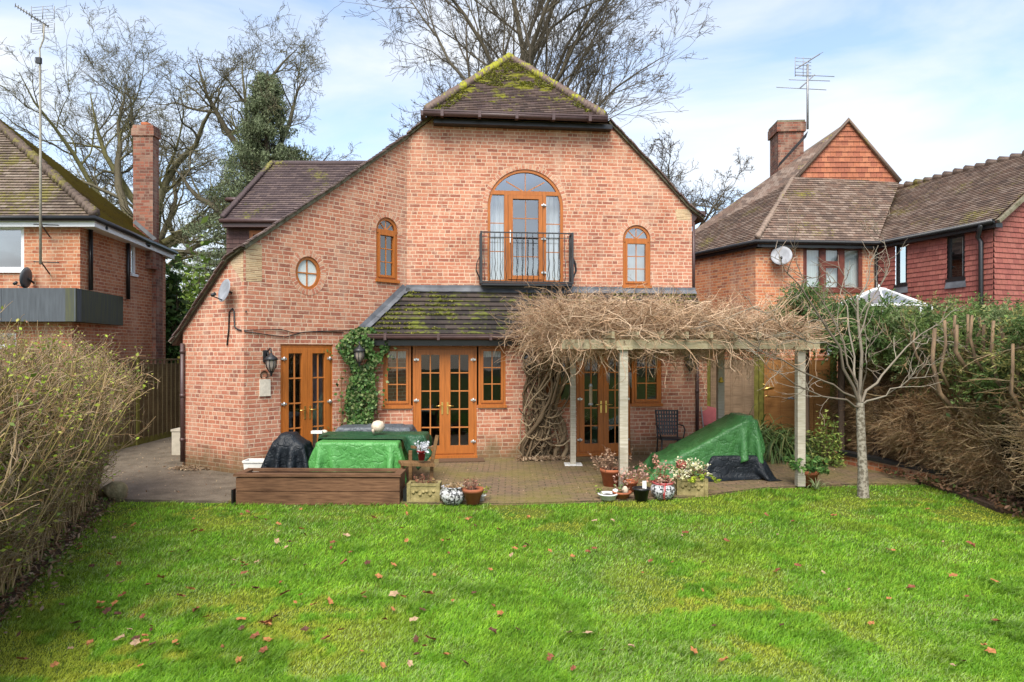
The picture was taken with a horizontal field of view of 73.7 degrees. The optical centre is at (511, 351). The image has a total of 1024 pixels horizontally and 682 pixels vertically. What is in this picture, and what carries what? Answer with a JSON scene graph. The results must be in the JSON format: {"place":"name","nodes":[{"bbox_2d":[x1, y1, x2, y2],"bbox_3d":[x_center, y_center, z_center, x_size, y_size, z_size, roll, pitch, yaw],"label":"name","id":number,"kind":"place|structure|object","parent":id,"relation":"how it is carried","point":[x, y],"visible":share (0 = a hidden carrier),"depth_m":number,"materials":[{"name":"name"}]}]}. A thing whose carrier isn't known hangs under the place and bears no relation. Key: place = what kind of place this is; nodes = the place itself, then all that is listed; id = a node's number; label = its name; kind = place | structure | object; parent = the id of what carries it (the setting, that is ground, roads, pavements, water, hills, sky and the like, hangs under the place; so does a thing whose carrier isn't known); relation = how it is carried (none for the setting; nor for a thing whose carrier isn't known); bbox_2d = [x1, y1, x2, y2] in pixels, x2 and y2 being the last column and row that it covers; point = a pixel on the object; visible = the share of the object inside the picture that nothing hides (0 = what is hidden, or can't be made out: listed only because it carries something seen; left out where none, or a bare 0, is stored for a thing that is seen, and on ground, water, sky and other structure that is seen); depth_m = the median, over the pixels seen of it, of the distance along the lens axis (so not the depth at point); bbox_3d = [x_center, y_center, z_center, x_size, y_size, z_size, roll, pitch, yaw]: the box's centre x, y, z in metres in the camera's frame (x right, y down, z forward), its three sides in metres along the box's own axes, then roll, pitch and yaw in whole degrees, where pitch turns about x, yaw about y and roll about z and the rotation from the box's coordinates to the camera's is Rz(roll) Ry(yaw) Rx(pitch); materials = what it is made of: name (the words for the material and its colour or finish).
{"place":"outdoors","nodes":[
{"label":"outdoors","id":0,"kind":"place"},
{"bbox_2d":[0,499,112,614],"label":"flower bed","id":1,"kind":"object","parent":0,"point":[58,551],"visible":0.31,"depth_m":7.10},
{"bbox_2d":[0,301,159,595],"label":"twiggy hedge","id":2,"kind":"object","parent":1,"relation":"on","point":[55,402],"visible":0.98,"depth_m":6.32,"materials":[{"name":"beige plant"}]},
{"bbox_2d":[102,481,127,502],"bbox_3d":[-5.676,2.014,9.764,0.334,0.337,0.302,0,0,0],"label":"rock","id":3,"kind":"object","parent":1,"relation":"on","point":[117,490],"visible":0.83,"depth_m":9.67,"materials":[{"name":"stone"}]},
{"bbox_2d":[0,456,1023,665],"bbox_3d":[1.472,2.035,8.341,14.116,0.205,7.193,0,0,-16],"label":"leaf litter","id":4,"kind":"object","parent":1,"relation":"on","point":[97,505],"visible":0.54,"depth_m":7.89,"materials":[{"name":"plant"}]},
{"bbox_2d":[93,437,235,502],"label":"path","id":5,"kind":"structure","parent":0,"point":[130,465],"depth_m":11.30,"materials":[{"name":"stone"}]},
{"bbox_2d":[79,356,179,451],"bbox_3d":[-8.450,1.110,15.350,0.100,1.980,12.400,0,0,0],"label":"garden fence","id":6,"kind":"object","parent":5,"relation":"on","point":[161,402],"visible":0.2,"depth_m":16.04,"materials":[{"name":"wood"}]},
{"bbox_2d":[171,427,179,454],"bbox_3d":[-6.799,1.840,14.100,0.270,0.520,0.470,0,0,0],"label":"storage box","id":7,"kind":"object","parent":5,"relation":"on","point":[175,441],"visible":0.27,"depth_m":13.88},
{"bbox_2d":[103,447,834,495],"bbox_3d":[-1.197,2.072,13.447,13.997,0.126,7.122,0,0,0],"label":"leaf debris","id":8,"kind":"object","parent":5,"relation":"on","point":[189,467],"visible":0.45,"depth_m":12.06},
{"bbox_2d":[0,484,1023,681],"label":"lawn","id":9,"kind":"structure","parent":0,"point":[503,509],"depth_m":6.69,"materials":[{"name":"plant"}]},
{"bbox_2d":[130,638,139,645],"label":"fallen leaf","id":10,"kind":"object","parent":9,"relation":"on","point":[134,642],"visible":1,"depth_m":4.88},
{"bbox_2d":[440,482,464,505],"bbox_3d":[-0.817,1.958,9.504,0.385,0.324,0.372,0,0,0],"label":"mosaic pot","id":11,"kind":"object","parent":9,"relation":"on","point":[451,494],"visible":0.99,"depth_m":9.37,"materials":[{"name":"white ceramic"}]},
{"bbox_2d":[461,478,483,504],"bbox_3d":[-0.548,1.906,9.443,0.313,0.388,0.300,0,0,0],"label":"terracotta pot","id":12,"kind":"object","parent":9,"relation":"on","point":[473,493],"visible":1,"depth_m":9.36,"materials":[{"name":"ceramic"}]},
{"bbox_2d":[638,454,675,499],"bbox_3d":[2.130,1.788,9.869,0.561,0.663,0.408,0,0,43],"label":"mosaic pot","id":13,"kind":"object","parent":9,"relation":"on","point":[661,488],"visible":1,"depth_m":9.75,"materials":[{"name":"white ceramic"}]},
{"bbox_2d":[803,475,828,488],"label":"thin leaf tuft","id":14,"kind":"object","parent":9,"relation":"on","point":[816,486],"visible":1,"depth_m":10.46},
{"bbox_2d":[690,197,968,497],"bbox_3d":[4.755,-0.099,9.952,4.684,4.514,1.690,0,0,-12],"label":"young tree","id":15,"kind":"object","parent":9,"relation":"on","point":[862,482],"visible":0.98,"depth_m":9.96,"materials":[{"name":"grey plant"}]},
{"bbox_2d":[984,647,995,652],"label":"fallen leaf","id":16,"kind":"object","parent":9,"relation":"on","point":[990,650],"visible":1,"depth_m":4.76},
{"bbox_2d":[0,0,1023,297],"label":"sky","id":17,"kind":"structure","parent":0,"point":[934,86],"materials":[{"name":"blue"}]},
{"bbox_2d":[228,455,917,504],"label":"patio","id":18,"kind":"structure","parent":0,"point":[502,491],"depth_m":11.22,"materials":[{"name":"brick"}]},
{"bbox_2d":[242,458,264,471],"bbox_3d":[-4.020,1.900,10.750,0.364,0.400,0.254,0,0,0],"label":"window box","id":19,"kind":"object","parent":18,"relation":"on","point":[252,462],"visible":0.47,"depth_m":10.64,"materials":[{"name":"white plastic"}]},
{"bbox_2d":[259,431,313,471],"bbox_3d":[-3.417,1.675,10.621,0.965,0.833,0.904,0,0,0],"label":"barbecue cover","id":20,"kind":"object","parent":18,"relation":"on","point":[290,449],"visible":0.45,"depth_m":10.37,"materials":[{"name":"plastic"}]},
{"bbox_2d":[231,468,406,504],"bbox_3d":[-2.710,1.915,9.717,2.353,0.430,0.546,0,0,0],"label":"timber planter","id":21,"kind":"object","parent":18,"relation":"on","point":[323,486],"visible":0.98,"depth_m":9.49,"materials":[{"name":"wood"}]},
{"bbox_2d":[308,439,408,483],"bbox_3d":[-2.371,1.732,10.707,1.564,0.714,0.974,0,0,0],"label":"table tarpaulin","id":22,"kind":"object","parent":18,"relation":"on","point":[357,453],"visible":0.69,"depth_m":10.36,"materials":[{"name":"plastic"}]},
{"bbox_2d":[318,431,431,469],"bbox_3d":[-2.246,1.603,11.103,1.956,0.556,1.012,0,0,0],"label":"dark green tarpaulin","id":23,"kind":"object","parent":22,"relation":"on","point":[409,438],"visible":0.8,"depth_m":10.92,"materials":[{"name":"plastic"}]},
{"bbox_2d":[311,430,322,433],"bbox_3d":[-3.071,1.265,10.750,0.170,0.040,0.100,0,0,-6],"label":"white block","id":24,"kind":"object","parent":23,"relation":"on","point":[316,431],"depth_m":10.70,"materials":[{"name":"plastic"}]},
{"bbox_2d":[335,424,417,431],"bbox_3d":[-2.361,1.506,11.842,1.538,0.495,0.749,0,0,0],"label":"grey cover","id":25,"kind":"object","parent":23,"relation":"on","point":[367,427],"visible":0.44,"depth_m":11.62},
{"bbox_2d":[371,420,384,433],"bbox_3d":[-2.162,1.205,10.998,0.227,0.201,0.220,0,0,-20],"label":"shell","id":26,"kind":"object","parent":23,"relation":"on","point":[377,425],"visible":1,"depth_m":10.92},
{"bbox_2d":[403,485,406,501],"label":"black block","id":27,"kind":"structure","parent":18,"relation":"on","point":[405,494],"depth_m":9.56,"materials":[{"name":"plastic"}]},
{"bbox_2d":[398,435,438,480],"bbox_3d":[-1.410,1.670,10.224,0.586,0.860,0.582,0,0,-18],"label":"wooden bench","id":28,"kind":"object","parent":18,"relation":"on","point":[410,462],"visible":0.63,"depth_m":10.12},
{"bbox_2d":[413,441,432,460],"bbox_3d":[-1.306,1.444,9.991,0.321,0.292,0.213,0,0,40],"label":"flower pot","id":29,"kind":"object","parent":28,"relation":"on","point":[422,451],"visible":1,"depth_m":9.96,"materials":[{"name":"red ceramic"}]},
{"bbox_2d":[407,473,441,501],"bbox_3d":[-1.241,1.926,9.693,0.461,0.408,0.325,0,0,0],"label":"stone trough","id":30,"kind":"object","parent":18,"relation":"on","point":[423,490],"visible":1,"depth_m":9.56,"materials":[{"name":"stone"}]},
{"bbox_2d":[168,52,706,473],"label":"brick house","id":31,"kind":"structure","parent":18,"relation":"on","point":[440,227],"depth_m":14.02,"materials":[{"name":"brick"}]},
{"bbox_2d":[210,279,231,301],"bbox_3d":[-4.929,-1.045,11.620,0.323,0.398,0.325,0,0,-9],"label":"satellite dish","id":32,"kind":"object","parent":31,"relation":"attached to","point":[224,289],"visible":1,"depth_m":11.65,"materials":[{"name":"white metal"}]},
{"bbox_2d":[249,231,261,238],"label":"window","id":33,"kind":"structure","parent":31,"relation":"in","point":[251,233],"depth_m":16.60,"materials":[{"name":"brown wood"}]},
{"bbox_2d":[259,379,270,395],"bbox_3d":[-4.300,0.625,11.883,0.027,0.295,0.197,0,0,43],"label":"wall plaque","id":34,"kind":"object","parent":31,"relation":"attached to","point":[264,387],"depth_m":11.87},
{"bbox_2d":[263,348,277,375],"bbox_3d":[-4.196,0.178,11.786,0.322,0.502,0.220,0,0,25],"label":"wall lantern","id":35,"kind":"object","parent":31,"relation":"attached to","point":[270,359],"depth_m":11.72,"materials":[{"name":"black paint"}]},
{"bbox_2d":[226,308,350,345],"bbox_3d":[-3.896,-0.432,12.338,2.314,0.651,0.423,0,0,-36],"label":"wall cable","id":36,"kind":"object","parent":31,"relation":"attached to","point":[266,329],"depth_m":11.81,"materials":[{"name":"black plastic"}]},
{"bbox_2d":[281,347,306,438],"bbox_3d":[-3.933,0.961,12.328,0.136,2.074,0.512,0,0,43],"label":"door","id":37,"kind":"structure","parent":31,"relation":"in","point":[286,350],"depth_m":12.36,"materials":[{"name":"brown wood"}]},
{"bbox_2d":[296,257,319,288],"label":"round window","id":38,"kind":"structure","parent":31,"relation":"in","point":[307,269],"depth_m":12.55,"materials":[{"name":"brown wood"}]},
{"bbox_2d":[307,348,331,445],"bbox_3d":[-3.581,0.961,12.705,0.136,2.074,0.512,0,0,43],"label":"door","id":39,"kind":"structure","parent":31,"relation":"in","point":[326,401],"depth_m":12.70,"materials":[{"name":"brown wood"}]},
{"bbox_2d":[317,327,396,428],"bbox_3d":[-2.703,0.809,12.976,1.955,2.586,0.331,0,0,-20],"label":"ivy","id":40,"kind":"object","parent":31,"relation":"attached to","point":[356,395],"visible":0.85,"depth_m":12.89,"materials":[{"name":"green plant"}]},
{"bbox_2d":[353,341,365,366],"bbox_3d":[-2.870,0.033,12.807,0.217,0.502,0.317,0,0,-22],"label":"wall lantern","id":41,"kind":"object","parent":31,"relation":"attached to","point":[359,352],"depth_m":12.70,"materials":[{"name":"black paint"}]},
{"bbox_2d":[375,217,399,283],"bbox_3d":[-2.542,-2.058,13.832,0.140,1.319,0.582,0,0,43],"label":"window","id":42,"kind":"structure","parent":31,"relation":"in","point":[385,232],"depth_m":13.84,"materials":[{"name":"brown wood"}]},
{"bbox_2d":[382,346,411,408],"bbox_3d":[-2.253,0.501,13.394,0.581,1.211,0.238,0,0,-6],"label":"window","id":43,"kind":"structure","parent":31,"relation":"in","point":[401,351],"depth_m":13.34,"materials":[{"name":"brown wood"}]},
{"bbox_2d":[414,349,444,453],"bbox_3d":[-1.623,0.981,13.403,0.605,2.054,0.136,0,0,-6],"label":"door","id":44,"kind":"structure","parent":31,"relation":"in","point":[440,449],"depth_m":13.42,"materials":[{"name":"brown wood"}]},
{"bbox_2d":[445,349,475,453],"bbox_3d":[-1.017,0.981,13.467,0.605,2.054,0.136,0,0,-6],"label":"door","id":45,"kind":"structure","parent":31,"relation":"in","point":[449,449],"depth_m":13.47,"materials":[{"name":"brown wood"}]},
{"bbox_2d":[478,346,506,407],"bbox_3d":[-0.399,0.501,13.589,0.579,1.211,0.238,0,0,-6],"label":"window","id":46,"kind":"structure","parent":31,"relation":"in","point":[483,351],"depth_m":13.54,"materials":[{"name":"brown wood"}]},
{"bbox_2d":[488,170,562,281],"bbox_3d":[0.270,-2.665,14.610,1.613,2.413,0.318,0,0,-6],"label":"arched window","id":47,"kind":"structure","parent":31,"relation":"in","point":[497,205],"depth_m":14.65,"materials":[{"name":"brown wood"}]},
{"bbox_2d":[508,195,545,279],"bbox_3d":[0.318,-2.419,14.470,0.804,1.781,0.121,0,0,-6],"label":"balcony door","id":48,"kind":"structure","parent":31,"relation":"in","point":[510,197],"depth_m":14.45,"materials":[{"name":"brown wood"}]},
{"bbox_2d":[522,350,532,370],"bbox_3d":[0.285,0.172,13.428,0.217,0.502,0.321,0,0,-22],"label":"wall lantern","id":49,"kind":"object","parent":31,"relation":"attached to","point":[526,357],"depth_m":13.31,"materials":[{"name":"black paint"}]},
{"bbox_2d":[546,358,576,406],"bbox_3d":[0.969,0.501,13.684,0.636,1.211,0.140,0,0,-6],"label":"window","id":50,"kind":"structure","parent":31,"relation":"in","point":[561,404],"depth_m":13.66,"materials":[{"name":"brown wood"}]},
{"bbox_2d":[577,352,602,451],"bbox_3d":[1.577,0.981,13.739,0.531,2.054,0.136,0,0,-6],"label":"door","id":51,"kind":"structure","parent":31,"relation":"in","point":[583,447],"depth_m":13.75,"materials":[{"name":"brown wood"}]},
{"bbox_2d":[603,350,628,450],"bbox_3d":[2.110,0.981,13.795,0.531,2.054,0.136,0,0,-6],"label":"door","id":52,"kind":"structure","parent":31,"relation":"in","point":[614,446],"depth_m":13.77,"materials":[{"name":"brown wood"}]},
{"bbox_2d":[622,225,651,287],"bbox_3d":[2.682,-2.046,14.794,0.658,1.358,0.359,0,0,0],"label":"window","id":53,"kind":"structure","parent":31,"relation":"in","point":[636,244],"depth_m":14.74,"materials":[{"name":"brown wood"}]},
{"bbox_2d":[630,350,662,406],"bbox_3d":[2.734,0.501,13.869,0.652,1.211,0.140,0,0,-6],"label":"window","id":54,"kind":"structure","parent":31,"relation":"in","point":[635,402],"depth_m":13.85,"materials":[{"name":"brown wood"}]},
{"bbox_2d":[684,352,694,372],"bbox_3d":[3.563,0.192,13.773,0.217,0.502,0.321,0,0,-22],"label":"wall lantern","id":55,"kind":"object","parent":31,"relation":"attached to","point":[687,365],"depth_m":13.68,"materials":[{"name":"black paint"}]},
{"bbox_2d":[439,458,484,461],"bbox_3d":[-0.973,2.086,13.143,0.870,0.016,0.380,0,0,-6],"label":"door mat","id":56,"kind":"object","parent":18,"relation":"on","point":[461,460],"depth_m":13.04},
{"bbox_2d":[479,484,490,500],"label":"pot","id":57,"kind":"object","parent":18,"relation":"on","point":[483,495],"visible":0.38,"depth_m":9.61,"materials":[{"name":"ceramic"}]},
{"bbox_2d":[514,454,569,461],"bbox_3d":[0.622,2.066,13.302,1.181,0.158,0.518,0,0,-5],"label":"leaf pile","id":58,"kind":"object","parent":18,"relation":"on","point":[519,458],"visible":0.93,"depth_m":13.17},
{"bbox_2d":[595,487,617,500],"bbox_3d":[1.344,2.007,9.728,0.330,0.186,0.290,0,0,0],"label":"white dish","id":59,"kind":"object","parent":18,"relation":"on","point":[607,495],"visible":1,"depth_m":9.66,"materials":[{"name":"ceramic"}]},
{"bbox_2d":[588,446,632,486],"bbox_3d":[1.576,1.782,10.758,0.714,0.636,0.688,0,0,0],"label":"terracotta pot","id":60,"kind":"object","parent":18,"relation":"on","point":[608,471],"visible":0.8,"depth_m":10.61,"materials":[{"name":"ceramic"}]},
{"bbox_2d":[612,484,631,498],"bbox_3d":[1.577,1.991,9.782,0.280,0.217,0.290,0,0,0],"label":"terracotta bowl","id":61,"kind":"object","parent":18,"relation":"on","point":[624,492],"visible":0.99,"depth_m":9.72,"materials":[{"name":"ceramic"}]},
{"bbox_2d":[613,463,655,491],"bbox_3d":[1.789,1.885,10.263,0.620,0.431,0.535,0,0,44],"label":"terracotta pot","id":62,"kind":"object","parent":18,"relation":"on","point":[631,482],"visible":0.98,"depth_m":10.20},
{"bbox_2d":[632,481,649,500],"bbox_3d":[1.829,1.968,9.670,0.260,0.265,0.260,0,0,0],"label":"black pot","id":63,"kind":"object","parent":18,"relation":"on","point":[641,493],"visible":1,"depth_m":9.60,"materials":[{"name":"plastic"}]},
{"bbox_2d":[655,410,684,451],"bbox_3d":[2.990,1.609,12.960,0.525,0.984,0.527,0,0,0],"label":"garden chair","id":64,"kind":"object","parent":18,"relation":"on","point":[670,429],"visible":0.88,"depth_m":13.15,"materials":[{"name":"black paint"}]},
{"bbox_2d":[489,277,858,457],"bbox_3d":[2.431,0.453,11.734,5.529,3.359,4.406,0,0,-8],"label":"wisteria","id":65,"kind":"object","parent":18,"relation":"on","point":[555,326],"visible":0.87,"depth_m":10.85,"materials":[{"name":"plant"}]},
{"bbox_2d":[588,384,592,405],"bbox_3d":[1.339,0.409,11.600,0.080,1.018,0.078,0,0,0],"label":"bird feeder","id":66,"kind":"object","parent":65,"relation":"hanging from","point":[590,403],"visible":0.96,"depth_m":11.57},
{"bbox_2d":[561,331,819,487],"bbox_3d":[2.774,0.897,11.649,4.043,2.405,2.789,0,0,0],"label":"pergola","id":67,"kind":"object","parent":18,"relation":"on","point":[800,428],"visible":0.59,"depth_m":10.58,"materials":[{"name":"beige wood"}]},
{"bbox_2d":[628,372,631,387],"bbox_3d":[1.953,0.252,11.300,0.040,0.704,0.040,0,0,-45],"label":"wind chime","id":68,"kind":"object","parent":67,"relation":"hanging from","point":[629,377],"visible":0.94,"depth_m":11.30,"materials":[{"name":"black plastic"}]},
{"bbox_2d":[667,456,720,496],"bbox_3d":[2.664,1.830,10.139,0.764,0.600,0.814,0,0,0],"label":"stone trough","id":69,"kind":"object","parent":18,"relation":"on","point":[688,481],"visible":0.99,"depth_m":10.00,"materials":[{"name":"stone"}]},
{"bbox_2d":[634,413,765,480],"bbox_3d":[3.222,1.584,11.655,2.065,1.013,1.814,0,0,0],"label":"green tarpaulin","id":70,"kind":"object","parent":18,"relation":"on","point":[740,434],"visible":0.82,"depth_m":11.31,"materials":[{"name":"plastic"}]},
{"bbox_2d":[701,406,715,426],"bbox_3d":[4.074,1.587,13.824,0.434,1.043,0.568,0,0,0],"label":"folding chair","id":71,"kind":"object","parent":18,"relation":"on","point":[708,414],"visible":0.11,"depth_m":13.94,"materials":[{"name":"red fabric"}]},
{"bbox_2d":[707,355,758,424],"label":"garden gate","id":72,"kind":"structure","parent":18,"relation":"on","point":[742,395],"depth_m":16.08,"materials":[{"name":"wood"}]},
{"bbox_2d":[703,455,782,481],"bbox_3d":[3.721,1.902,11.713,1.333,0.379,1.454,0,0,0],"label":"black sheet","id":73,"kind":"object","parent":18,"relation":"on","point":[727,467],"visible":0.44,"depth_m":11.22,"materials":[{"name":"plastic"}]},
{"bbox_2d":[726,413,794,441],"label":"strap leaf plant","id":74,"kind":"object","parent":18,"relation":"on","point":[779,425],"visible":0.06,"depth_m":14.57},
{"bbox_2d":[749,403,794,459],"bbox_3d":[4.880,1.779,14.010,2.372,1.454,2.398,0,0,0],"label":"strap leaf plant","id":75,"kind":"object","parent":18,"relation":"on","point":[767,439],"visible":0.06,"depth_m":13.59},
{"bbox_2d":[762,425,818,464],"bbox_3d":[5.123,1.970,13.614,2.192,0.987,2.187,0,0,-43],"label":"strap leaf plant","id":76,"kind":"object","parent":18,"relation":"on","point":[772,453],"visible":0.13,"depth_m":13.15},
{"bbox_2d":[759,354,836,442],"bbox_3d":[6.314,1.075,15.150,1.670,2.050,0.100,0,0,44],"label":"garden fence","id":77,"kind":"object","parent":18,"relation":"on","point":[774,407],"visible":0.4,"depth_m":15.26,"materials":[{"name":"wood"}]},
{"bbox_2d":[762,384,773,396],"bbox_3d":[5.758,0.870,15.332,0.289,0.305,0.094,0,0,0],"label":"bird ornament","id":78,"kind":"object","parent":77,"relation":"hanging from","point":[767,388],"visible":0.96,"depth_m":15.33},
{"bbox_2d":[760,421,836,465],"bbox_3d":[5.311,1.860,13.428,2.175,1.194,1.996,0,0,0],"label":"strap leaf plant","id":79,"kind":"object","parent":18,"relation":"on","point":[770,445],"visible":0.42,"depth_m":12.99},
{"bbox_2d":[763,427,846,461],"bbox_3d":[5.793,1.971,13.885,2.086,0.936,2.035,0,0,0],"label":"strap leaf plant","id":80,"kind":"object","parent":18,"relation":"on","point":[791,434],"visible":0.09,"depth_m":13.64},
{"bbox_2d":[782,454,829,485],"bbox_3d":[4.648,1.856,10.712,0.661,0.487,0.942,0,0,9],"label":"terracotta pot","id":81,"kind":"object","parent":18,"relation":"on","point":[811,470],"visible":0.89,"depth_m":10.63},
{"bbox_2d":[765,276,859,456],"bbox_3d":[5.854,0.309,13.602,1.882,3.581,1.969,0,0,-33],"label":"tree","id":82,"kind":"object","parent":18,"relation":"on","point":[813,295],"visible":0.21,"depth_m":13.40,"materials":[{"name":"green plant"}]},
{"bbox_2d":[806,409,851,467],"bbox_3d":[5.786,1.741,12.576,0.900,1.629,0.790,0,0,-18],"label":"leafy shrub","id":83,"kind":"object","parent":18,"relation":"on","point":[827,451],"visible":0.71,"depth_m":12.50,"materials":[{"name":"green plant"}]},
{"bbox_2d":[798,288,882,449],"bbox_3d":[6.500,0.433,13.346,1.749,3.334,1.761,0,0,0],"label":"cypress bush","id":84,"kind":"object","parent":18,"relation":"on","point":[841,407],"visible":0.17,"depth_m":13.34,"materials":[{"name":"green plant"}]},
{"bbox_2d":[817,450,955,484],"bbox_3d":[6.398,2.007,12.468,0.356,0.285,3.854,0,0,-10],"label":"brick edging","id":85,"kind":"object","parent":18,"relation":"on","point":[874,463],"visible":0.27,"depth_m":11.70,"materials":[{"name":"brown brick"}]},
{"bbox_2d":[695,118,1023,400],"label":"brick house","id":86,"kind":"structure","parent":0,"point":[961,230],"depth_m":17.57,"materials":[{"name":"brick"}]},
{"bbox_2d":[771,246,791,264],"bbox_3d":[6.722,-2.414,17.137,0.398,0.485,0.464,0,0,-26],"label":"satellite dish","id":87,"kind":"object","parent":86,"relation":"attached to","point":[785,253],"visible":0.93,"depth_m":17.13,"materials":[{"name":"white metal"}]},
{"bbox_2d":[776,52,834,128],"bbox_3d":[8.606,-7.649,19.974,1.781,2.255,0.298,0,0,-14],"label":"tv aerial","id":88,"kind":"object","parent":86,"relation":"attached to","point":[807,76],"visible":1,"depth_m":19.99,"materials":[{"name":"metal"}]},
{"bbox_2d":[803,249,861,292],"bbox_3d":[8.223,-2.111,17.584,1.620,1.195,0.245,0,0,-4],"label":"window","id":89,"kind":"structure","parent":86,"relation":"in","point":[810,269],"depth_m":17.61,"materials":[{"name":"red wood"}]},
{"bbox_2d":[894,245,907,292],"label":"window","id":90,"kind":"structure","parent":86,"relation":"in","point":[899,287],"depth_m":17.03,"materials":[{"name":"black plastic"}]},
{"bbox_2d":[944,234,965,288],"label":"window","id":91,"kind":"structure","parent":86,"relation":"in","point":[959,281],"depth_m":15.58,"materials":[{"name":"black plastic"}]},
{"bbox_2d":[835,449,1023,513],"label":"flower bed","id":92,"kind":"object","parent":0,"point":[981,500],"visible":0.15,"depth_m":9.62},
{"bbox_2d":[818,288,923,456],"bbox_3d":[6.768,0.459,12.661,2.296,3.281,2.201,0,0,0],"label":"tree","id":93,"kind":"object","parent":92,"relation":"on","point":[871,325],"visible":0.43,"depth_m":12.45,"materials":[{"name":"green plant"}]},
{"bbox_2d":[827,285,931,367],"bbox_3d":[8.168,0.301,15.200,1.918,3.598,1.918,0,0,0],"label":"conservatory","id":94,"kind":"object","parent":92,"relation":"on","point":[883,291],"visible":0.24,"depth_m":14.79,"materials":[{"name":"white glass"}]},
{"label":"ground","id":95,"kind":"structure","parent":0,"visible":0},
{"bbox_2d":[0,119,178,364],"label":"brick house","id":96,"kind":"structure","parent":95,"relation":"on","point":[107,275],"depth_m":15.32,"materials":[{"name":"brown brick"}]},
{"bbox_2d":[0,228,23,272],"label":"window","id":97,"kind":"structure","parent":96,"relation":"in","point":[2,269],"depth_m":14.63,"materials":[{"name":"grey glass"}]},
{"bbox_2d":[13,267,34,287],"bbox_3d":[-10.247,-1.553,14.370,0.354,0.445,0.352,0,0,32],"label":"satellite dish","id":98,"kind":"object","parent":96,"relation":"attached to","point":[25,278],"visible":0.99,"depth_m":14.31,"materials":[{"name":"black paint"}]},
{"bbox_2d":[15,3,58,274],"bbox_3d":[-9.876,-4.419,14.146,0.527,5.547,0.726,0,0,36],"label":"tv aerial","id":99,"kind":"object","parent":96,"relation":"attached to","point":[38,60],"visible":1,"depth_m":14.19,"materials":[{"name":"grey metal"}]},
{"bbox_2d":[130,247,138,276],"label":"window","id":100,"kind":"structure","parent":96,"relation":"in","point":[132,273],"depth_m":16.73,"materials":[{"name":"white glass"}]},
{"bbox_2d":[0,0,332,280],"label":"oak tree","id":101,"kind":"object","parent":95,"relation":"on","point":[121,186],"visible":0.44,"depth_m":39.97,"materials":[{"name":"plant"}]},
{"bbox_2d":[166,244,191,362],"bbox_3d":[-9.733,0.404,19.163,1.634,7.740,2.602,0,0,23],"label":"evergreen tree","id":102,"kind":"object","parent":95,"relation":"on","point":[174,316],"visible":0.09,"depth_m":19.01,"materials":[{"name":"green plant"}]},
{"bbox_2d":[167,216,214,314],"bbox_3d":[-11.051,0.015,23.871,2.840,9.327,3.557,0,0,0],"label":"leafy bush","id":103,"kind":"object","parent":95,"relation":"on","point":[196,290],"visible":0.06,"depth_m":23.66,"materials":[{"name":"green plant"}]},
{"bbox_2d":[114,8,360,291],"bbox_3d":[-16.430,-8.828,38.709,17.428,22.125,10.135,0,0,11],"label":"oak tree","id":104,"kind":"object","parent":95,"relation":"on","point":[223,127],"visible":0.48,"depth_m":37.67,"materials":[{"name":"plant"}]},
{"bbox_2d":[167,69,314,296],"bbox_3d":[-12.391,-6.239,35.263,11.516,16.887,11.063,0,0,0],"label":"conifer tree","id":105,"kind":"object","parent":95,"relation":"on","point":[259,128],"visible":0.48,"depth_m":34.71,"materials":[{"name":"green plant"}]},
{"bbox_2d":[317,0,720,140],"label":"beech tree","id":106,"kind":"object","parent":95,"relation":"on","point":[535,45],"visible":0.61,"depth_m":30.89,"materials":[{"name":"plant"}]},
{"bbox_2d":[641,129,753,226],"bbox_3d":[9.443,-5.279,35.834,11.965,14.981,8.562,0,0,15],"label":"oak tree","id":107,"kind":"object","parent":95,"relation":"on","point":[717,203],"visible":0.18,"depth_m":35.15,"materials":[{"name":"plant"}]},
{"bbox_2d":[818,290,1023,502],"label":"conifer hedge","id":108,"kind":"object","parent":95,"relation":"on","point":[964,422],"visible":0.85,"depth_m":10.29,"materials":[{"name":"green plant"}]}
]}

